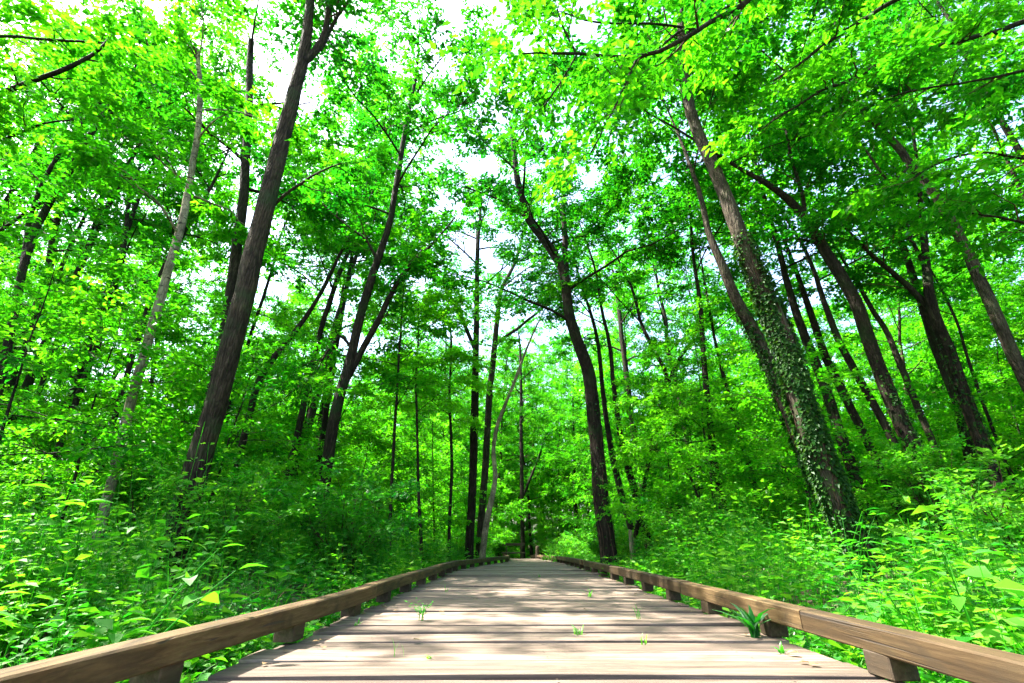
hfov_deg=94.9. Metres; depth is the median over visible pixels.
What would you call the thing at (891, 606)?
broadleaf plant
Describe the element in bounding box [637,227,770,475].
forest tree
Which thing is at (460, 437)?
understorey tree
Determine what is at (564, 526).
understorey tree
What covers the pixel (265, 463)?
shrub
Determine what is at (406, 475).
young tree
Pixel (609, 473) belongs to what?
young tree
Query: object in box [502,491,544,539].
understorey tree
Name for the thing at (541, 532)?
understorey tree
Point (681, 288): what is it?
crooked tree
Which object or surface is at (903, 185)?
overhanging tree
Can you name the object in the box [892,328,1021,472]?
understorey tree
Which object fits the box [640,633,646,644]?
grass tuft
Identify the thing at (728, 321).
forest tree
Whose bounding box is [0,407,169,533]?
young tree
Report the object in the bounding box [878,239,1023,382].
forest tree
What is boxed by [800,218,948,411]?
forest tree
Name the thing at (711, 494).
young tree
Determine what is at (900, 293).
maple tree
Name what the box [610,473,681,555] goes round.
young tree
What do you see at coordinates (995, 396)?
young tree
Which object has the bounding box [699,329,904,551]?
young tree
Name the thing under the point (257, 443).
understorey tree
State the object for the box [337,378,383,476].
forest tree
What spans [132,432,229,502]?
young tree
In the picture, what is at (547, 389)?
forest tree
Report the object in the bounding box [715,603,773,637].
grass tuft
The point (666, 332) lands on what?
forest tree
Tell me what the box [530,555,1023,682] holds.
kerb rail
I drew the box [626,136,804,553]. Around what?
maple tree
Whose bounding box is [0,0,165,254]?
forest tree
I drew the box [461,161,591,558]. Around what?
oak tree
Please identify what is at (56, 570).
broadleaf plant
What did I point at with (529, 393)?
forest tree
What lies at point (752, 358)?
forest tree
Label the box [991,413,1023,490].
young tree
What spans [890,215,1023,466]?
forest tree
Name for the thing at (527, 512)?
understorey tree
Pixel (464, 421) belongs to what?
sapling tree
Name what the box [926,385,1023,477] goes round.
understorey tree
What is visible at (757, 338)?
oak tree
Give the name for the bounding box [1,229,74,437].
forest tree
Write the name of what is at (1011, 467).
young tree
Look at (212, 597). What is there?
broadleaf plant
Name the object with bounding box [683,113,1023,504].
maple tree
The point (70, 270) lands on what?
forest tree
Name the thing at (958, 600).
broadleaf plant
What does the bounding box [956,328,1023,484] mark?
understorey tree
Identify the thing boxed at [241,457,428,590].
shrub
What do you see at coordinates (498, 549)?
shrub
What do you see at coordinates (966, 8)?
forest tree
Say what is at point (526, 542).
shrub
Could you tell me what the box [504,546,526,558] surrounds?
shrub
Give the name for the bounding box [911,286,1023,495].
understorey tree
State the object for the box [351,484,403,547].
young tree
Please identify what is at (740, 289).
forest tree
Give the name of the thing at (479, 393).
forest tree
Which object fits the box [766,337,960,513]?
understorey tree
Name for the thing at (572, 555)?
shrub
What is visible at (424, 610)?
grass tuft
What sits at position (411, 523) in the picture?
young tree
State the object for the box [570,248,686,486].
forest tree
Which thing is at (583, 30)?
sky
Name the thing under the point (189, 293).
forest tree
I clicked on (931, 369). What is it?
forest tree
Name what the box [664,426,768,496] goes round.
understorey tree
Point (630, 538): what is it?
wooden post
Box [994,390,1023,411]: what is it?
young tree
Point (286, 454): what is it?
young tree
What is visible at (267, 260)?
maple tree
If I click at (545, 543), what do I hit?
shrub
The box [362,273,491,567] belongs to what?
sapling tree
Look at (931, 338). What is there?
forest tree
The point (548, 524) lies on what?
understorey tree
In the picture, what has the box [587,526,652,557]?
shrub
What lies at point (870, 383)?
understorey tree
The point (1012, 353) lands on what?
oak tree
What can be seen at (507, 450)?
forest tree
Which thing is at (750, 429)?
understorey tree
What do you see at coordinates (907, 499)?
broadleaf plant
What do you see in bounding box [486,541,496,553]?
shrub
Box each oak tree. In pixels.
[0,0,255,404]
[66,0,356,568]
[145,0,404,586]
[374,144,556,565]
[381,34,739,577]
[458,0,974,556]
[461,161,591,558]
[493,287,567,557]
[578,1,834,547]
[607,0,1023,392]
[610,0,889,588]
[738,0,1023,510]
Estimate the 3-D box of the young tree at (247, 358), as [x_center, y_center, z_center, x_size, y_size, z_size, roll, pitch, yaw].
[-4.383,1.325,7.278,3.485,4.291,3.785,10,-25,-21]
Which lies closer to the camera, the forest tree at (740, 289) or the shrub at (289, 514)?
the shrub at (289, 514)
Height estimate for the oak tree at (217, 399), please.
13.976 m
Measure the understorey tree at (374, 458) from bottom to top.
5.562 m
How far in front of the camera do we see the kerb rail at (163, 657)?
1.85 m
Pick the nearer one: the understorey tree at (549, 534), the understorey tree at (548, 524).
the understorey tree at (549, 534)
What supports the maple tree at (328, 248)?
on the ground
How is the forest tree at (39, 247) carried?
on the ground
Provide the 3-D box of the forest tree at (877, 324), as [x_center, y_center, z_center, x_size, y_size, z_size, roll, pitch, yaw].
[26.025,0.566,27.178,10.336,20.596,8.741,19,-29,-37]
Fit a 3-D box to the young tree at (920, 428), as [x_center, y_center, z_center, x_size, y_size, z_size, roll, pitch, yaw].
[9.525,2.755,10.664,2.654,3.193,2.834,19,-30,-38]
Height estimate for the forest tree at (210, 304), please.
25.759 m
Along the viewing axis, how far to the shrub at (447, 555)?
10.96 m
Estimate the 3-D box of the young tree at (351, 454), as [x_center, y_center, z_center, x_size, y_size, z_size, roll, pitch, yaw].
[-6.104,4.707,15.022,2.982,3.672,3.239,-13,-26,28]
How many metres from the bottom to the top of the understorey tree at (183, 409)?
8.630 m
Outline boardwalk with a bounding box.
[196,558,904,682]
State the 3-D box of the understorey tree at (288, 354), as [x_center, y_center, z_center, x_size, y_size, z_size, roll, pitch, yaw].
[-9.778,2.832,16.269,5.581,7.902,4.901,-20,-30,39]
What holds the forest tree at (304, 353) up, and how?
on the ground
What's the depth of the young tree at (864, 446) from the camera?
15.04 m
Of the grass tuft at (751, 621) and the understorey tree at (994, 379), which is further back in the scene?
the understorey tree at (994, 379)
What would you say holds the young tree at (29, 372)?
on the ground
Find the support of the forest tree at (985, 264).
on the ground
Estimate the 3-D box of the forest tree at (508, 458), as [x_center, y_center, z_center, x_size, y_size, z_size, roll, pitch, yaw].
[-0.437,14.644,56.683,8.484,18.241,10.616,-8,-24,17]
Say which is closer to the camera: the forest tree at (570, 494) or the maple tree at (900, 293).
the maple tree at (900, 293)
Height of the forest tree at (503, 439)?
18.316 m
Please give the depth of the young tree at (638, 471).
14.62 m
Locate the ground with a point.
(810, 601)
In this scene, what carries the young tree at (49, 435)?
on the ground
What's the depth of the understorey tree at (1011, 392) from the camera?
15.40 m
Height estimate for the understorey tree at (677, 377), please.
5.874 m
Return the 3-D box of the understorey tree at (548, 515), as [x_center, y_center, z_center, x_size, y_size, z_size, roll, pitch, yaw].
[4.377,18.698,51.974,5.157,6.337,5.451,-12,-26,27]
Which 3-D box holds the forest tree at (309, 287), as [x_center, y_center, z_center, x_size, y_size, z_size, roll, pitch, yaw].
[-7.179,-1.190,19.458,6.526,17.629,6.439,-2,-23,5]
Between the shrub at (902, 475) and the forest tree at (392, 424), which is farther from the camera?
the forest tree at (392, 424)
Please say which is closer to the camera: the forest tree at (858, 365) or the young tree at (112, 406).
the young tree at (112, 406)
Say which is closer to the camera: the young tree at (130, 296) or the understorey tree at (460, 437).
the young tree at (130, 296)
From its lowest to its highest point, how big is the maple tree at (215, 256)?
12.380 m
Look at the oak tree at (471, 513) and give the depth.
17.55 m
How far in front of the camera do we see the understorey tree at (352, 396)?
14.60 m
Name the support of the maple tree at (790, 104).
on the ground
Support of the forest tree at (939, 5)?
on the ground
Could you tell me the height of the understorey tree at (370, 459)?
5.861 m
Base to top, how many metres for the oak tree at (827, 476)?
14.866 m
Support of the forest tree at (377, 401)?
on the ground
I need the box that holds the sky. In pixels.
[0,0,1023,534]
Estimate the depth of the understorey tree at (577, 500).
40.00 m
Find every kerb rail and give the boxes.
[0,555,509,682]
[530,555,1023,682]
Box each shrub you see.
[0,450,57,511]
[1,459,59,505]
[39,488,142,548]
[45,425,246,577]
[134,456,320,578]
[166,458,314,528]
[174,440,302,524]
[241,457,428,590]
[392,531,461,566]
[432,524,480,559]
[452,524,493,552]
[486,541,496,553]
[489,524,513,556]
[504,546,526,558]
[512,533,534,551]
[527,534,555,554]
[540,536,587,561]
[544,536,574,555]
[559,531,597,554]
[560,523,581,543]
[569,519,650,561]
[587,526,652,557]
[590,515,650,535]
[637,488,749,566]
[854,433,1007,557]
[872,439,1023,571]
[873,488,907,524]
[962,483,1023,541]
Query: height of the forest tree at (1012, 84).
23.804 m
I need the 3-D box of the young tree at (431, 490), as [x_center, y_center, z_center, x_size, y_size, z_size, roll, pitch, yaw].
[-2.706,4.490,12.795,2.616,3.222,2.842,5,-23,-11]
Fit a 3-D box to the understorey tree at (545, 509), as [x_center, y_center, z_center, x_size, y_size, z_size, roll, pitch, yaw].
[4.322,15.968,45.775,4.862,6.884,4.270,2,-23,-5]
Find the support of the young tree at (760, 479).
on the ground
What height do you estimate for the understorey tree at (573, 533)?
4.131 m
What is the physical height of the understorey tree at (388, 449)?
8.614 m
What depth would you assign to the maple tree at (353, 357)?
10.78 m
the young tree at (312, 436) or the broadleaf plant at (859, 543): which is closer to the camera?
the broadleaf plant at (859, 543)
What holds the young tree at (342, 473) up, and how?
on the ground
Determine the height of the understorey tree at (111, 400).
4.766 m
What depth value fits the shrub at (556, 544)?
25.41 m
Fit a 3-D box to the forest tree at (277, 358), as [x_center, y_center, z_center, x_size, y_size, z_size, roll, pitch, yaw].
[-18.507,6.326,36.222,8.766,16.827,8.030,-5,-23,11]
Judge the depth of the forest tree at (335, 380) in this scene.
50.95 m
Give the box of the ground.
[0,533,1018,682]
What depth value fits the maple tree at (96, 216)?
12.25 m
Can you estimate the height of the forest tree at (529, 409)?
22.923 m
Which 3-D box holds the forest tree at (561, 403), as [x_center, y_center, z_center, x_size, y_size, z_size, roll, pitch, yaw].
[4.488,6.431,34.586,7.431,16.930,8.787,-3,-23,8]
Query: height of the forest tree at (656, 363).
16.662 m
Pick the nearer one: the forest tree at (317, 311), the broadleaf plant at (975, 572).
the broadleaf plant at (975, 572)
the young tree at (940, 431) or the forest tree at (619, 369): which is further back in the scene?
the forest tree at (619, 369)
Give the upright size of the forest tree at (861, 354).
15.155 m
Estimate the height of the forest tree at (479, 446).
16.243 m
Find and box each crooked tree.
[478,249,584,565]
[528,150,731,561]
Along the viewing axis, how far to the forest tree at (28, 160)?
14.97 m
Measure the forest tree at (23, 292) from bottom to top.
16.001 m
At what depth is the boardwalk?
2.56 m
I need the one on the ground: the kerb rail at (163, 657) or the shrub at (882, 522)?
the shrub at (882, 522)
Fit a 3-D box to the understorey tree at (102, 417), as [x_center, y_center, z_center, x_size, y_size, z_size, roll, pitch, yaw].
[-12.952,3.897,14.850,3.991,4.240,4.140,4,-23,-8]
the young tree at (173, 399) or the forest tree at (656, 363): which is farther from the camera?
the forest tree at (656, 363)
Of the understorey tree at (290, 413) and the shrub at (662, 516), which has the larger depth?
the understorey tree at (290, 413)
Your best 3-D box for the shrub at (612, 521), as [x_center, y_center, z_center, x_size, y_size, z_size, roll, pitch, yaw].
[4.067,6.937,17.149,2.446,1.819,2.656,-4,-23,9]
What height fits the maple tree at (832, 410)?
13.464 m
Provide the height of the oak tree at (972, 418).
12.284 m
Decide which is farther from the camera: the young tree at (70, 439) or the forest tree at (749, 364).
the forest tree at (749, 364)
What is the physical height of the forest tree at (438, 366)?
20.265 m
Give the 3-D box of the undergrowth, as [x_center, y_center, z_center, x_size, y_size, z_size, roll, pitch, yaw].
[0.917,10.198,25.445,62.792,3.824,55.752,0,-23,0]
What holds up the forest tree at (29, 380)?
on the ground
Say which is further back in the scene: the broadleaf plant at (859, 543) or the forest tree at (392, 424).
the forest tree at (392, 424)
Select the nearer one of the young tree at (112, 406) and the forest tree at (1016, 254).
the young tree at (112, 406)
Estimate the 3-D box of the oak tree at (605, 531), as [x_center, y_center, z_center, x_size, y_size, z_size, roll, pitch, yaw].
[0.996,-1.142,14.241,9.060,15.093,8.102,0,-23,0]
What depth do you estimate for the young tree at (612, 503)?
17.17 m
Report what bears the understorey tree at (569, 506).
on the ground
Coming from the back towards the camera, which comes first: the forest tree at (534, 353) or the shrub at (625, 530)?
the forest tree at (534, 353)
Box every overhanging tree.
[0,0,207,200]
[426,0,782,215]
[701,0,1023,276]
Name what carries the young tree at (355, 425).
on the ground
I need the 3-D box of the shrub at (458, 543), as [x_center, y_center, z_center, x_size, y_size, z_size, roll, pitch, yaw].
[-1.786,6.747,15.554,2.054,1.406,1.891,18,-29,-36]
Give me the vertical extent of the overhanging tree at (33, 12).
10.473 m
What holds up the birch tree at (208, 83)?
on the ground
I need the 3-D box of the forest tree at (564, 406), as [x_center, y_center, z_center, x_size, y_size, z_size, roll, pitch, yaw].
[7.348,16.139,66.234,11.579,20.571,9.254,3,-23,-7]
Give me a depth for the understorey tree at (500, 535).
20.49 m
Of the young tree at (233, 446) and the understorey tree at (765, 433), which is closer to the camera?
the young tree at (233, 446)
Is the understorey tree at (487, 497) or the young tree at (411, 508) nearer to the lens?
the young tree at (411, 508)
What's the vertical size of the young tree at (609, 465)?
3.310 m
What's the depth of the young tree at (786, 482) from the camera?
10.68 m
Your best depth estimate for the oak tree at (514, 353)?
33.30 m
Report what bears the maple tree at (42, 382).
on the ground
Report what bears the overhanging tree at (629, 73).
on the ground
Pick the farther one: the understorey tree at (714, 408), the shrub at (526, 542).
the shrub at (526, 542)
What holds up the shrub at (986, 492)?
on the ground
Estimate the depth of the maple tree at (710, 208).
12.32 m
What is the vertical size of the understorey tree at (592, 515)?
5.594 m
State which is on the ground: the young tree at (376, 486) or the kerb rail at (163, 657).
the young tree at (376, 486)
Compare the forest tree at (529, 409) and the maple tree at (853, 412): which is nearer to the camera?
the maple tree at (853, 412)
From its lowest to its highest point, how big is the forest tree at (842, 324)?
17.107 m
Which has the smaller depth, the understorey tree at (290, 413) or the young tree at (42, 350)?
the young tree at (42, 350)
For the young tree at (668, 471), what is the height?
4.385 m
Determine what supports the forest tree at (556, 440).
on the ground
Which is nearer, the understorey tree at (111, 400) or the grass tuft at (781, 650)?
the grass tuft at (781, 650)
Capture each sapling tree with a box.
[302,206,489,573]
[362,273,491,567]
[384,249,517,561]
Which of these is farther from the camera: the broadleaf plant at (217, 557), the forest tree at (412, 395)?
the forest tree at (412, 395)
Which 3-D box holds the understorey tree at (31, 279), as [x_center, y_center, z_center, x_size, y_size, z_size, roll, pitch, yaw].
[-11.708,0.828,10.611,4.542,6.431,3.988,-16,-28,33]
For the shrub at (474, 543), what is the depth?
22.41 m
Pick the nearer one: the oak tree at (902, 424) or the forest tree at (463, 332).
the oak tree at (902, 424)
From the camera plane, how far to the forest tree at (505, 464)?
43.16 m
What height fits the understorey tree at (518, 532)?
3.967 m
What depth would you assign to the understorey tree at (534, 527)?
45.83 m
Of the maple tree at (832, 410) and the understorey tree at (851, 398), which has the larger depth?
the understorey tree at (851, 398)
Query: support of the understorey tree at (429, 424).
on the ground
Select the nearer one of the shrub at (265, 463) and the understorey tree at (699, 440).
the shrub at (265, 463)
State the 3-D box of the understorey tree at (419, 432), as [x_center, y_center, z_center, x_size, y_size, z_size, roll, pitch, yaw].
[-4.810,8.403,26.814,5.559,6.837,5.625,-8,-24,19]
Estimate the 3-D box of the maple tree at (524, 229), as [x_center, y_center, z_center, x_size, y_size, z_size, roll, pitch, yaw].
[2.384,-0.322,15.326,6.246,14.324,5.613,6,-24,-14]
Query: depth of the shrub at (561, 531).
35.55 m
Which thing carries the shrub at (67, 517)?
on the ground
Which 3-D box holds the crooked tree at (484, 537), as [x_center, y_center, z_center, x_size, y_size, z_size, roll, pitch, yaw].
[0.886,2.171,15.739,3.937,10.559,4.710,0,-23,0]
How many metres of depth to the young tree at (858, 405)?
14.08 m
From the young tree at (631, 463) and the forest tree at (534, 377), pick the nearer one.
the young tree at (631, 463)
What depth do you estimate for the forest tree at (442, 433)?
45.93 m
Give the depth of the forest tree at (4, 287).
26.34 m
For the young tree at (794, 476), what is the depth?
13.60 m
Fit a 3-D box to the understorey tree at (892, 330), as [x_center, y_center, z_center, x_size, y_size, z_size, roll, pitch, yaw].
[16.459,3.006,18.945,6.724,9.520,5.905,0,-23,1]
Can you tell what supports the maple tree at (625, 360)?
on the ground
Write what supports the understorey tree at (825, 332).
on the ground
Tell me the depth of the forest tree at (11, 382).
16.54 m
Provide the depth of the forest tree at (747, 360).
35.60 m
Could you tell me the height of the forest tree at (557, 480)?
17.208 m
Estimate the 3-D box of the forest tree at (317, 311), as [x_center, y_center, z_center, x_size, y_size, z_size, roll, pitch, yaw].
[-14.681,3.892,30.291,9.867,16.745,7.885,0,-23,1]
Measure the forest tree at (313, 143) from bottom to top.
19.838 m
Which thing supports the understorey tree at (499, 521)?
on the ground
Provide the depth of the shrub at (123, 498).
6.03 m
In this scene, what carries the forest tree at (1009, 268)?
on the ground
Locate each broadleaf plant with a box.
[0,559,38,627]
[10,479,112,649]
[119,544,266,682]
[124,501,256,628]
[831,507,885,611]
[868,571,948,674]
[880,457,1000,594]
[916,539,1009,644]
[960,549,1023,606]
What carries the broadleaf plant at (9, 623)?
on the ground
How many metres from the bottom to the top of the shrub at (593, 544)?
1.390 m
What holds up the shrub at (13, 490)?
on the ground
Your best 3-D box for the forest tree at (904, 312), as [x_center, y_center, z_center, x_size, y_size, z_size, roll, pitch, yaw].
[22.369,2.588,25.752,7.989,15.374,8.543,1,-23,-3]
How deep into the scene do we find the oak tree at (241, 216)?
10.77 m
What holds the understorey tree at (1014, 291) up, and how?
on the ground
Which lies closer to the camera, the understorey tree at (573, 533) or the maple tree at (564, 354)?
the maple tree at (564, 354)
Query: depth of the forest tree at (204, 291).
19.10 m
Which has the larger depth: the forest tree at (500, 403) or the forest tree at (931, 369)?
the forest tree at (500, 403)
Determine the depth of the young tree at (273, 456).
13.40 m
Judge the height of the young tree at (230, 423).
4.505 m
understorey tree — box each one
[0,243,134,478]
[3,415,117,470]
[8,344,151,495]
[13,392,148,504]
[17,376,65,497]
[23,356,218,512]
[86,359,288,496]
[114,349,232,439]
[141,316,313,497]
[188,289,415,526]
[239,378,347,500]
[296,395,384,516]
[335,440,401,525]
[339,409,393,489]
[344,413,412,506]
[346,425,465,539]
[378,367,503,540]
[393,400,470,524]
[399,430,478,537]
[422,451,493,542]
[423,413,534,546]
[453,470,506,531]
[475,487,519,544]
[487,505,532,554]
[488,480,538,556]
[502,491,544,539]
[510,469,548,533]
[513,504,545,547]
[524,485,568,530]
[526,487,572,547]
[532,472,574,534]
[535,492,583,542]
[537,510,568,534]
[540,419,620,533]
[546,462,594,535]
[557,467,620,525]
[564,492,609,540]
[587,440,671,523]
[593,294,819,554]
[608,351,802,535]
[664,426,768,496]
[669,292,899,528]
[669,376,756,494]
[670,413,782,500]
[703,390,801,505]
[746,381,866,500]
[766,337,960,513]
[816,366,875,479]
[830,395,884,486]
[832,351,922,485]
[836,290,1021,481]
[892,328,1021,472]
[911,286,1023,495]
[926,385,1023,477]
[940,256,1023,484]
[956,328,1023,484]
[970,344,1021,425]
[992,371,1023,442]
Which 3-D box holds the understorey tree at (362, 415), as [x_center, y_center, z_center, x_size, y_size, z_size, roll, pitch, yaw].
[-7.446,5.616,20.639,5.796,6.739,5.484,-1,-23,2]
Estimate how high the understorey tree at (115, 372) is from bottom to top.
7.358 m
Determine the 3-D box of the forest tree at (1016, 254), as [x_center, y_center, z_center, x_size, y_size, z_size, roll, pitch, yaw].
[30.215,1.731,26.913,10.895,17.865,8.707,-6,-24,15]
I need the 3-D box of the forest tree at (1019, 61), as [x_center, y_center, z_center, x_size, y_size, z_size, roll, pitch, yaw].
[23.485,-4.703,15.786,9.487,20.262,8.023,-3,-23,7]
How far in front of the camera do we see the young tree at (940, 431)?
11.60 m
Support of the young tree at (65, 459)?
on the ground
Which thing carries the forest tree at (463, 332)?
on the ground
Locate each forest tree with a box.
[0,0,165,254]
[0,0,265,519]
[0,0,288,444]
[0,23,225,417]
[0,41,217,407]
[0,64,91,387]
[0,199,48,402]
[0,222,74,383]
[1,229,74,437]
[2,233,154,439]
[5,137,284,437]
[11,204,228,444]
[39,225,205,426]
[177,299,264,438]
[185,325,259,422]
[187,121,367,422]
[194,64,468,499]
[241,280,337,474]
[241,322,312,458]
[245,277,350,457]
[260,5,459,526]
[273,128,414,509]
[306,350,353,413]
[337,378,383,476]
[341,290,463,508]
[350,371,410,469]
[351,345,456,490]
[385,337,451,476]
[387,256,503,513]
[392,339,468,458]
[409,374,468,486]
[410,341,511,511]
[448,371,519,502]
[457,367,502,478]
[458,320,559,553]
[466,375,536,511]
[467,333,578,554]
[477,342,571,540]
[478,394,533,539]
[491,326,578,533]
[508,356,569,538]
[508,362,555,528]
[516,418,554,540]
[524,332,621,539]
[525,364,586,541]
[537,339,663,491]
[538,391,581,516]
[539,323,652,536]
[540,359,649,508]
[542,410,586,518]
[554,379,625,498]
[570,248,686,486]
[577,134,765,497]
[589,321,686,478]
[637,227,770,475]
[638,336,718,478]
[683,277,773,440]
[684,289,762,424]
[715,313,773,414]
[727,324,762,422]
[729,347,773,440]
[739,0,997,497]
[741,328,847,480]
[765,0,1023,173]
[788,301,886,454]
[800,183,1023,457]
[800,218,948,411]
[814,335,873,408]
[830,330,913,394]
[840,260,1007,453]
[850,0,1023,235]
[851,0,1023,248]
[854,209,1007,408]
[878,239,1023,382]
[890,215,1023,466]
[913,135,1023,425]
[935,235,1023,350]
[984,264,1023,297]
[1002,0,1023,228]
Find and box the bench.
[501,543,525,558]
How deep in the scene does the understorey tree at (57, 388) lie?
23.01 m
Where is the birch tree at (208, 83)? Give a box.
[32,0,309,577]
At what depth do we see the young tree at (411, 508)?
16.85 m
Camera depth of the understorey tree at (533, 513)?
51.22 m
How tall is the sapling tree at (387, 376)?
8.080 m
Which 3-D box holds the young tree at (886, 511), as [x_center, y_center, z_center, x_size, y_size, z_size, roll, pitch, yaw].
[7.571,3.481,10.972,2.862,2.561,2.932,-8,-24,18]
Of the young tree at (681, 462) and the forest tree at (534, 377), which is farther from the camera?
the forest tree at (534, 377)
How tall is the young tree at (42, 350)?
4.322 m
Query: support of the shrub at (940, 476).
on the ground
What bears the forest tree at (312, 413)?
on the ground
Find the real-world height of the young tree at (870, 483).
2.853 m
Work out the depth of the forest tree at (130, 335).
33.36 m
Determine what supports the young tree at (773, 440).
on the ground
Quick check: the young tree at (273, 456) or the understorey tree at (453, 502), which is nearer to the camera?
the young tree at (273, 456)
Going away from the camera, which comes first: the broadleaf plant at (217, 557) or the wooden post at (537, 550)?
the broadleaf plant at (217, 557)
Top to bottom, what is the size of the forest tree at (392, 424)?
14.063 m
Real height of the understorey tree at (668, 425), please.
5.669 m
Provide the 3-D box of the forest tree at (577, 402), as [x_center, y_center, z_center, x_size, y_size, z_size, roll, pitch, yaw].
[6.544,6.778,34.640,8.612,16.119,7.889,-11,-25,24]
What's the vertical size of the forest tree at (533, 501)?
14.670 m
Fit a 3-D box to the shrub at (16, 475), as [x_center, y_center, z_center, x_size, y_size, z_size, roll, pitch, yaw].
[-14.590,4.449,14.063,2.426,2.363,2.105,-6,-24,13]
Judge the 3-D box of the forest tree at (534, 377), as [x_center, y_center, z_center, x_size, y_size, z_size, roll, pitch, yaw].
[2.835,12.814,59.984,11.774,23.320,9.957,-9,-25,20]
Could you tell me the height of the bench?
1.080 m
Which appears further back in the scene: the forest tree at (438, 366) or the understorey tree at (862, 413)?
the forest tree at (438, 366)
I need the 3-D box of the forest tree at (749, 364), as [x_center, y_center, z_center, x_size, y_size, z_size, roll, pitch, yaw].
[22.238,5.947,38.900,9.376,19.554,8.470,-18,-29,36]
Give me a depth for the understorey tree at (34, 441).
16.15 m
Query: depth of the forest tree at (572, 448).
42.95 m
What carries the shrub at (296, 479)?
on the ground
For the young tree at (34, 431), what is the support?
on the ground
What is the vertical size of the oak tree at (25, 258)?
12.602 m
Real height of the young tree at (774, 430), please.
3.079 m
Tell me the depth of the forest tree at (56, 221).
17.96 m
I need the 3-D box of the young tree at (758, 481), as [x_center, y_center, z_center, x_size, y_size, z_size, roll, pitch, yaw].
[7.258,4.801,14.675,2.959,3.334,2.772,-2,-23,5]
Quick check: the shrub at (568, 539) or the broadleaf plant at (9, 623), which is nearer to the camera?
the broadleaf plant at (9, 623)
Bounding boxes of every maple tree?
[0,106,177,480]
[17,100,233,528]
[82,71,314,511]
[221,129,436,485]
[226,0,537,572]
[268,88,451,522]
[466,110,657,564]
[489,133,702,558]
[538,228,678,506]
[550,22,841,510]
[624,13,935,541]
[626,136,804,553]
[647,93,909,535]
[679,28,976,515]
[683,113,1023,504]
[816,146,1023,503]
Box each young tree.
[0,154,202,477]
[0,234,252,531]
[0,364,43,512]
[0,398,112,513]
[0,403,58,498]
[0,405,110,496]
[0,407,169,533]
[6,389,169,507]
[6,420,108,512]
[57,346,268,497]
[96,282,351,572]
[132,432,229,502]
[156,439,262,506]
[170,402,282,486]
[221,398,315,495]
[244,420,350,530]
[257,420,329,495]
[277,456,371,533]
[281,439,367,519]
[285,441,369,525]
[302,389,435,530]
[306,469,400,533]
[351,441,455,547]
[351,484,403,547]
[361,449,461,565]
[379,494,441,559]
[393,477,457,550]
[554,442,654,540]
[588,364,764,530]
[592,471,674,541]
[607,463,672,538]
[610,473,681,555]
[612,346,795,522]
[621,456,732,535]
[652,433,721,519]
[676,474,758,529]
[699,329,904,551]
[708,444,783,530]
[715,398,898,538]
[718,444,799,527]
[738,408,860,520]
[740,455,823,541]
[756,436,881,520]
[769,452,905,527]
[814,380,956,488]
[833,429,912,516]
[846,402,910,505]
[856,391,1023,504]
[882,403,1023,509]
[899,365,1023,499]
[917,404,1023,489]
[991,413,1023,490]
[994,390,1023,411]
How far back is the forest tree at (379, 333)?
31.37 m
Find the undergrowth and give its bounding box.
[0,371,1023,682]
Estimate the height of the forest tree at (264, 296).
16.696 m
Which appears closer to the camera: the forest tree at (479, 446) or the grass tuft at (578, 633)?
the grass tuft at (578, 633)
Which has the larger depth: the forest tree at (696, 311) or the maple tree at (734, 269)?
the forest tree at (696, 311)
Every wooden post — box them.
[536,546,539,558]
[628,530,634,565]
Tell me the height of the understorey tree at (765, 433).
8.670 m
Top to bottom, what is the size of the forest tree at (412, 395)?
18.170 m
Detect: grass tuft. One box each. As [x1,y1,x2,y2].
[406,598,432,620]
[571,624,583,635]
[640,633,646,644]
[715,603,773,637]
[775,641,788,653]
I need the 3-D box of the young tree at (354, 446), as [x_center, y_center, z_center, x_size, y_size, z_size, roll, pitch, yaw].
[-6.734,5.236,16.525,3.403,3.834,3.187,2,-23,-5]
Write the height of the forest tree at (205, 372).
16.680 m
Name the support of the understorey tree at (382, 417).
on the ground

